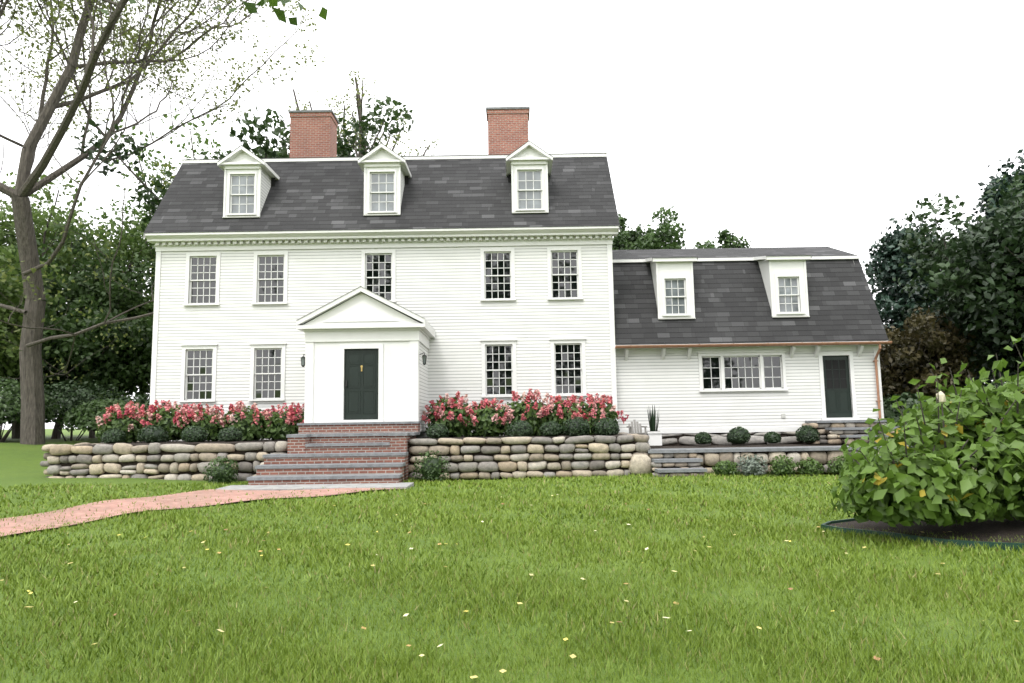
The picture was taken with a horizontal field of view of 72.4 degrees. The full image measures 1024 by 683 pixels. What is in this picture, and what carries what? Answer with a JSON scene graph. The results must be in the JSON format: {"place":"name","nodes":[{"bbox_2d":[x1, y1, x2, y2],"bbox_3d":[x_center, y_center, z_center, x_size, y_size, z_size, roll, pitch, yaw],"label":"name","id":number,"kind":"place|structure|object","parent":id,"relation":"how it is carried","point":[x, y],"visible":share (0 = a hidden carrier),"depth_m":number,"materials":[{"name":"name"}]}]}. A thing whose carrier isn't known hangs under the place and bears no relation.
{"place":"outdoors","nodes":[
{"label":"outdoors","id":0,"kind":"place"},
{"bbox_2d":[0,488,392,535],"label":"brick path","id":1,"kind":"structure","parent":0,"point":[112,507],"depth_m":12.93,"materials":[{"name":"brick"}]},
{"bbox_2d":[97,0,327,25],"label":"tree leaves","id":2,"kind":"object","parent":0,"point":[252,8],"visible":1,"depth_m":3.93,"materials":[{"name":"green plant"}]},
{"bbox_2d":[54,422,894,479],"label":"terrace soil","id":3,"kind":"structure","parent":0,"point":[668,446],"depth_m":18.13,"materials":[{"name":"brown soil"}]},
{"bbox_2d":[100,428,125,443],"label":"boxwood","id":4,"kind":"object","parent":3,"relation":"on","point":[110,430],"depth_m":18.39,"materials":[{"name":"green plant"}]},
{"bbox_2d":[95,401,152,442],"bbox_3d":[-11.477,2.402,20.876,1.843,1.267,1.310,-1,-6,0],"label":"flowering shrub","id":5,"kind":"object","parent":3,"relation":"on","point":[104,427],"depth_m":20.53,"materials":[{"name":"pink plant"}]},
{"bbox_2d":[137,424,168,442],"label":"boxwood","id":6,"kind":"object","parent":3,"relation":"on","point":[139,436],"depth_m":18.35,"materials":[{"name":"green plant"}]},
{"bbox_2d":[133,400,188,441],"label":"flowering shrub","id":7,"kind":"object","parent":3,"relation":"on","point":[166,413],"depth_m":20.64,"materials":[{"name":"pink plant"}]},
{"bbox_2d":[181,425,207,441],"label":"boxwood","id":8,"kind":"object","parent":3,"relation":"on","point":[193,437],"depth_m":18.35,"materials":[{"name":"green plant"}]},
{"bbox_2d":[173,403,230,441],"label":"flowering shrub","id":9,"kind":"object","parent":3,"relation":"on","point":[212,437],"depth_m":20.37,"materials":[{"name":"pink plant"}]},
{"bbox_2d":[217,426,241,441],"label":"boxwood","id":10,"kind":"object","parent":3,"relation":"on","point":[229,432],"depth_m":18.37,"materials":[{"name":"green plant"}]},
{"bbox_2d":[217,400,271,440],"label":"flowering shrub","id":11,"kind":"object","parent":3,"relation":"on","point":[253,428],"depth_m":20.49,"materials":[{"name":"pink plant"}]},
{"bbox_2d":[261,402,303,439],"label":"flowering shrub","id":12,"kind":"object","parent":3,"relation":"on","point":[289,428],"depth_m":20.58,"materials":[{"name":"pink plant"}]},
{"bbox_2d":[143,153,619,440],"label":"house","id":13,"kind":"structure","parent":3,"relation":"on","point":[480,278],"depth_m":22.84,"materials":[{"name":"white wood"}]},
{"bbox_2d":[296,286,434,431],"bbox_3d":[-4.298,0.807,21.172,3.660,4.504,2.760,-1,-6,0],"label":"house vestibule","id":14,"kind":"object","parent":13,"relation":"attached to","point":[364,348],"visible":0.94,"depth_m":20.06,"materials":[{"name":"white wood"}]},
{"bbox_2d":[301,353,426,366],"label":"wall lanterns","id":15,"kind":"object","parent":14,"relation":"attached to","point":[424,357],"visible":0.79,"depth_m":20.28,"materials":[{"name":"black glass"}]},
{"bbox_2d":[217,141,552,231],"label":"dormer windows","id":16,"kind":"structure","parent":13,"relation":"on","point":[250,177],"depth_m":23.25,"materials":[{"name":"white wood"}]},
{"bbox_2d":[288,107,529,157],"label":"chimneys","id":17,"kind":"object","parent":13,"relation":"on","point":[313,133],"visible":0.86,"depth_m":27.74,"materials":[{"name":"brick"}]},
{"bbox_2d":[426,424,448,438],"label":"boxwood","id":18,"kind":"object","parent":3,"relation":"on","point":[439,430],"depth_m":18.37,"materials":[{"name":"green plant"}]},
{"bbox_2d":[421,391,476,436],"bbox_3d":[-1.808,2.180,20.940,1.787,1.424,1.500,-1,-6,0],"label":"flowering shrub","id":19,"kind":"object","parent":3,"relation":"on","point":[431,417],"depth_m":20.61,"materials":[{"name":"pink plant"}]},
{"bbox_2d":[461,398,514,436],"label":"flowering shrub","id":20,"kind":"object","parent":3,"relation":"on","point":[476,426],"depth_m":20.38,"materials":[{"name":"plant"}]},
{"bbox_2d":[506,420,532,436],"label":"boxwood","id":21,"kind":"object","parent":3,"relation":"on","point":[529,430],"depth_m":18.35,"materials":[{"name":"green plant"}]},
{"bbox_2d":[501,389,554,435],"bbox_3d":[0.461,2.108,20.768,1.663,1.441,1.468,-1,-6,0],"label":"flowering shrub","id":22,"kind":"object","parent":3,"relation":"on","point":[535,395],"depth_m":20.45,"materials":[{"name":"pink plant"}]},
{"bbox_2d":[539,421,562,436],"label":"boxwood","id":23,"kind":"object","parent":3,"relation":"on","point":[560,429],"depth_m":18.36,"materials":[{"name":"green plant"}]},
{"bbox_2d":[547,395,590,434],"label":"flowering shrub","id":24,"kind":"object","parent":3,"relation":"on","point":[566,402],"depth_m":20.57,"materials":[{"name":"pink plant"}]},
{"bbox_2d":[562,416,589,435],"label":"boxwood","id":25,"kind":"object","parent":3,"relation":"on","point":[570,420],"depth_m":18.32,"materials":[{"name":"green plant"}]},
{"bbox_2d":[571,393,628,434],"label":"flowering shrub","id":26,"kind":"object","parent":3,"relation":"on","point":[590,399],"depth_m":20.60,"materials":[{"name":"pink plant"}]},
{"bbox_2d":[592,417,619,435],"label":"boxwood","id":27,"kind":"object","parent":3,"relation":"on","point":[602,425],"depth_m":18.34,"materials":[{"name":"green plant"}]},
{"bbox_2d":[627,420,646,434],"bbox_3d":[3.804,2.777,21.364,0.540,0.780,0.655,-1,-6,0],"label":"garden chair","id":28,"kind":"object","parent":3,"relation":"on","point":[633,430],"visible":0.6,"depth_m":21.57,"materials":[{"name":"white wood"}]},
{"bbox_2d":[646,405,662,445],"bbox_3d":[4.290,2.511,21.252,0.460,1.269,0.475,-1,-6,0],"label":"planter","id":29,"kind":"object","parent":3,"relation":"on","point":[655,436],"visible":0.94,"depth_m":21.02,"materials":[{"name":"ceramic"}]},
{"bbox_2d":[726,426,750,443],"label":"boxwood","id":30,"kind":"object","parent":3,"relation":"on","point":[735,441],"depth_m":21.63,"materials":[{"name":"green plant"}]},
{"bbox_2d":[612,247,888,433],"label":"house wing","id":31,"kind":"structure","parent":3,"relation":"on","point":[741,295],"depth_m":22.88,"materials":[{"name":"white wood"}]},
{"bbox_2d":[615,341,891,418],"bbox_3d":[7.788,1.707,22.503,8.880,3.280,0.470,-1,-6,0],"label":"copper gutter","id":32,"kind":"object","parent":31,"relation":"attached to","point":[879,343],"visible":0.91,"depth_m":22.47,"materials":[{"name":"metal"}]},
{"bbox_2d":[795,425,820,442],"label":"boxwood","id":33,"kind":"object","parent":3,"relation":"on","point":[797,432],"depth_m":21.65,"materials":[{"name":"green plant"}]},
{"bbox_2d":[0,428,1023,682],"bbox_3d":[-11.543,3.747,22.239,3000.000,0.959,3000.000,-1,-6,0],"label":"lawn","id":34,"kind":"structure","parent":0,"point":[18,464],"depth_m":6.09,"materials":[{"name":"green plant"}]},
{"bbox_2d":[0,244,62,384],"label":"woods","id":35,"kind":"object","parent":34,"relation":"on","point":[10,357],"depth_m":35.96,"materials":[{"name":"green plant"}]},
{"bbox_2d":[0,376,64,442],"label":"shrub","id":36,"kind":"object","parent":34,"relation":"on","point":[7,398],"depth_m":31.10,"materials":[{"name":"green plant"}]},
{"bbox_2d":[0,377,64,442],"bbox_3d":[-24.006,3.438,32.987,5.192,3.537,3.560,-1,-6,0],"label":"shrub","id":37,"kind":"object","parent":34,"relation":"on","point":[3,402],"depth_m":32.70,"materials":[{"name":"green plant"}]},
{"bbox_2d":[8,378,127,440],"bbox_3d":[-21.944,3.563,34.360,5.875,3.634,4.360,-1,-6,0],"label":"shrub","id":38,"kind":"object","parent":34,"relation":"on","point":[68,393],"depth_m":34.00,"materials":[{"name":"green plant"}]},
{"bbox_2d":[0,220,155,438],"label":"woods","id":39,"kind":"object","parent":34,"relation":"on","point":[92,284],"depth_m":42.64,"materials":[{"name":"green plant"}]},
{"bbox_2d":[0,172,155,438],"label":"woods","id":40,"kind":"object","parent":34,"relation":"on","point":[40,221],"depth_m":45.78,"materials":[{"name":"green plant"}]},
{"bbox_2d":[18,294,152,437],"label":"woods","id":41,"kind":"object","parent":34,"relation":"on","point":[125,361],"depth_m":37.74,"materials":[{"name":"green plant"}]},
{"bbox_2d":[69,391,134,430],"bbox_3d":[-20.983,3.895,36.426,4.344,2.624,3.325,-1,-6,0],"label":"shrub","id":42,"kind":"object","parent":34,"relation":"on","point":[124,396],"depth_m":36.03,"materials":[{"name":"green plant"}]},
{"bbox_2d":[59,398,148,436],"bbox_3d":[-18.023,3.812,31.787,4.398,2.483,3.253,-1,-6,0],"label":"shrub","id":43,"kind":"object","parent":34,"relation":"on","point":[89,411],"depth_m":31.02,"materials":[{"name":"green plant"}]},
{"bbox_2d":[69,394,149,429],"bbox_3d":[-18.332,3.882,33.320,5.155,2.829,3.107,-1,-6,0],"label":"shrub","id":44,"kind":"object","parent":34,"relation":"on","point":[142,399],"visible":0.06,"depth_m":33.13,"materials":[{"name":"green plant"}]},
{"bbox_2d":[91,287,153,403],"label":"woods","id":45,"kind":"object","parent":34,"relation":"on","point":[143,310],"depth_m":44.03,"materials":[{"name":"green plant"}]},
{"bbox_2d":[64,108,228,307],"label":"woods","id":46,"kind":"object","parent":34,"relation":"on","point":[134,240],"depth_m":50.11,"materials":[{"name":"green plant"}]},
{"bbox_2d":[0,0,324,444],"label":"tree","id":47,"kind":"object","parent":34,"relation":"on","point":[32,419],"depth_m":31.31,"materials":[{"name":"plant"}]},
{"bbox_2d":[202,456,238,482],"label":"wall foot shrub","id":48,"kind":"object","parent":34,"relation":"on","point":[233,476],"depth_m":17.26,"materials":[{"name":"green plant"}]},
{"bbox_2d":[74,96,413,230],"bbox_3d":[-11.807,-3.626,35.787,14.787,17.225,16.700,-1,-6,0],"label":"tree","id":49,"kind":"object","parent":34,"relation":"on","point":[259,139],"depth_m":32.10,"materials":[{"name":"green plant"}]},
{"bbox_2d":[217,482,413,489],"bbox_3d":[-4.448,3.356,15.855,4.300,0.160,1.150,-1,-6,0],"label":"stone pad","id":50,"kind":"object","parent":34,"relation":"on","point":[405,486],"visible":0.37,"depth_m":15.74,"materials":[{"name":"grey stone"}]},
{"bbox_2d":[247,421,420,484],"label":"entry steps","id":51,"kind":"structure","parent":34,"relation":"on","point":[347,452],"depth_m":17.35,"materials":[{"name":"brick"}]},
{"bbox_2d":[288,70,438,156],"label":"tree","id":52,"kind":"object","parent":34,"relation":"on","point":[348,107],"depth_m":46.69,"materials":[{"name":"green plant"}]},
{"bbox_2d":[411,449,450,481],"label":"wall foot shrub","id":53,"kind":"object","parent":34,"relation":"on","point":[434,469],"depth_m":17.27,"materials":[{"name":"green plant"}]},
{"bbox_2d":[40,432,973,480],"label":"fieldstone terrace walls","id":54,"kind":"structure","parent":34,"relation":"on","point":[639,462],"depth_m":17.98,"materials":[{"name":"grey stone"}]},
{"bbox_2d":[0,494,1016,677],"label":"fallen leaves","id":55,"kind":"object","parent":34,"relation":"on","point":[574,656],"visible":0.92,"depth_m":5.61,"materials":[{"name":"yellow plant"}]},
{"bbox_2d":[612,206,685,249],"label":"tree","id":56,"kind":"object","parent":34,"relation":"on","point":[624,239],"depth_m":44.00,"materials":[{"name":"green plant"}]},
{"bbox_2d":[652,229,752,248],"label":"tree","id":57,"kind":"object","parent":34,"relation":"on","point":[725,235],"depth_m":46.11,"materials":[{"name":"green plant"}]},
{"bbox_2d":[711,460,739,475],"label":"shrub","id":58,"kind":"object","parent":34,"relation":"on","point":[729,464],"depth_m":17.38,"materials":[{"name":"green plant"}]},
{"bbox_2d":[736,453,767,475],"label":"shrub","id":59,"kind":"object","parent":34,"relation":"on","point":[741,467],"depth_m":17.39,"materials":[{"name":"green plant"}]},
{"bbox_2d":[644,422,898,476],"bbox_3d":[7.986,2.989,19.965,9.256,1.292,5.545,-1,-6,0],"label":"wing foundation stone","id":60,"kind":"object","parent":34,"relation":"on","point":[758,437],"visible":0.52,"depth_m":21.74,"materials":[{"name":"grey stone"}]},
{"bbox_2d":[694,432,711,444],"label":"boxwood","id":61,"kind":"object","parent":60,"relation":"on","point":[706,441],"depth_m":21.67,"materials":[{"name":"green plant"}]},
{"bbox_2d":[764,431,781,442],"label":"boxwood","id":62,"kind":"object","parent":60,"relation":"on","point":[770,439],"depth_m":21.70,"materials":[{"name":"green plant"}]},
{"bbox_2d":[647,445,912,472],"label":"bluestone terrace caps","id":63,"kind":"object","parent":60,"relation":"on","point":[738,449],"visible":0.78,"depth_m":17.93,"materials":[{"name":"grey stone"}]},
{"bbox_2d":[768,454,796,475],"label":"shrub","id":64,"kind":"object","parent":34,"relation":"on","point":[792,466],"depth_m":17.41,"materials":[{"name":"green plant"}]},
{"bbox_2d":[796,457,824,474],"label":"shrub","id":65,"kind":"object","parent":34,"relation":"on","point":[813,461],"depth_m":17.42,"materials":[{"name":"green plant"}]},
{"bbox_2d":[826,454,853,473],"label":"shrub","id":66,"kind":"object","parent":34,"relation":"on","point":[832,468],"depth_m":17.47,"materials":[{"name":"green plant"}]},
{"bbox_2d":[882,392,929,426],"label":"shrub","id":67,"kind":"object","parent":34,"relation":"on","point":[890,411],"visible":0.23,"depth_m":24.42,"materials":[{"name":"green plant"}]},
{"bbox_2d":[821,514,1023,550],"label":"mulch bed","id":68,"kind":"object","parent":34,"relation":"on","point":[1013,529],"visible":0.4,"depth_m":8.05,"materials":[{"name":"soil"}]},
{"bbox_2d":[829,448,999,526],"bbox_3d":[4.499,1.645,7.979,1.683,0.880,1.424,-1,-6,0],"label":"shrub","id":69,"kind":"object","parent":68,"relation":"on","point":[938,490],"depth_m":7.60,"materials":[{"name":"green plant"}]},
{"bbox_2d":[838,408,1023,523],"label":"shrub","id":70,"kind":"object","parent":68,"relation":"on","point":[991,481],"depth_m":7.96,"materials":[{"name":"green plant"}]},
{"bbox_2d":[861,391,1023,501],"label":"yellowed leaves","id":71,"kind":"object","parent":70,"relation":"attached to","point":[879,480],"visible":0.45,"depth_m":7.94,"materials":[{"name":"yellow plant"}]},
{"bbox_2d":[897,386,1023,466],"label":"shrub","id":72,"kind":"object","parent":68,"relation":"on","point":[990,393],"depth_m":8.56,"materials":[{"name":"green plant"}]},
{"bbox_2d":[909,376,1023,519],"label":"shrub","id":73,"kind":"object","parent":68,"relation":"on","point":[994,405],"depth_m":8.16,"materials":[{"name":"green plant"}]},
{"bbox_2d":[936,391,946,447],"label":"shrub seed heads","id":74,"kind":"object","parent":73,"relation":"attached to","point":[942,398],"visible":0.88,"depth_m":8.13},
{"bbox_2d":[1001,375,1023,417],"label":"shrub","id":75,"kind":"object","parent":73,"relation":"on","point":[1014,382],"visible":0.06,"depth_m":8.97,"materials":[{"name":"green plant"}]},
{"bbox_2d":[976,454,1023,520],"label":"shrub","id":76,"kind":"object","parent":68,"relation":"on","point":[1006,462],"visible":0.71,"depth_m":7.69,"materials":[{"name":"green plant"}]},
{"bbox_2d":[860,217,989,387],"bbox_3d":[21.079,-0.710,36.612,8.654,11.945,8.515,-1,-6,0],"label":"tree","id":77,"kind":"object","parent":34,"relation":"on","point":[889,254],"depth_m":36.07,"materials":[{"name":"green plant"}]},
{"bbox_2d":[877,307,978,403],"bbox_3d":[15.981,1.565,28.996,6.098,5.876,6.472,-1,-6,0],"label":"tree","id":78,"kind":"object","parent":34,"relation":"on","point":[900,362],"depth_m":27.23,"materials":[{"name":"plant"}]},
{"bbox_2d":[839,336,1023,477],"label":"shrub leaves","id":79,"kind":"object","parent":34,"relation":"on","point":[999,365],"visible":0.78,"depth_m":8.09,"materials":[{"name":"green plant"}]},
{"bbox_2d":[893,170,1023,379],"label":"tree","id":80,"kind":"object","parent":34,"relation":"on","point":[986,307],"depth_m":25.98,"materials":[{"name":"green plant"}]},
{"bbox_2d":[935,149,1023,387],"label":"tree","id":81,"kind":"object","parent":34,"relation":"on","point":[1009,178],"depth_m":31.18,"materials":[{"name":"green plant"}]},
{"bbox_2d":[986,379,1012,388],"bbox_3d":[15.929,1.813,21.456,4.278,1.799,3.253,-5,-7,30],"label":"understory","id":82,"kind":"object","parent":34,"relation":"on","point":[993,384],"depth_m":21.83,"materials":[{"name":"green plant"}]},
{"bbox_2d":[0,0,1023,429],"label":"sky","id":83,"kind":"structure","parent":0,"point":[772,123],"materials":[{"name":"white"}]},
{"bbox_2d":[805,420,902,437],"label":"step treads","id":84,"kind":"object","parent":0,"point":[844,428],"visible":0.56,"depth_m":21.46,"materials":[{"name":"grey stone"}]}
]}

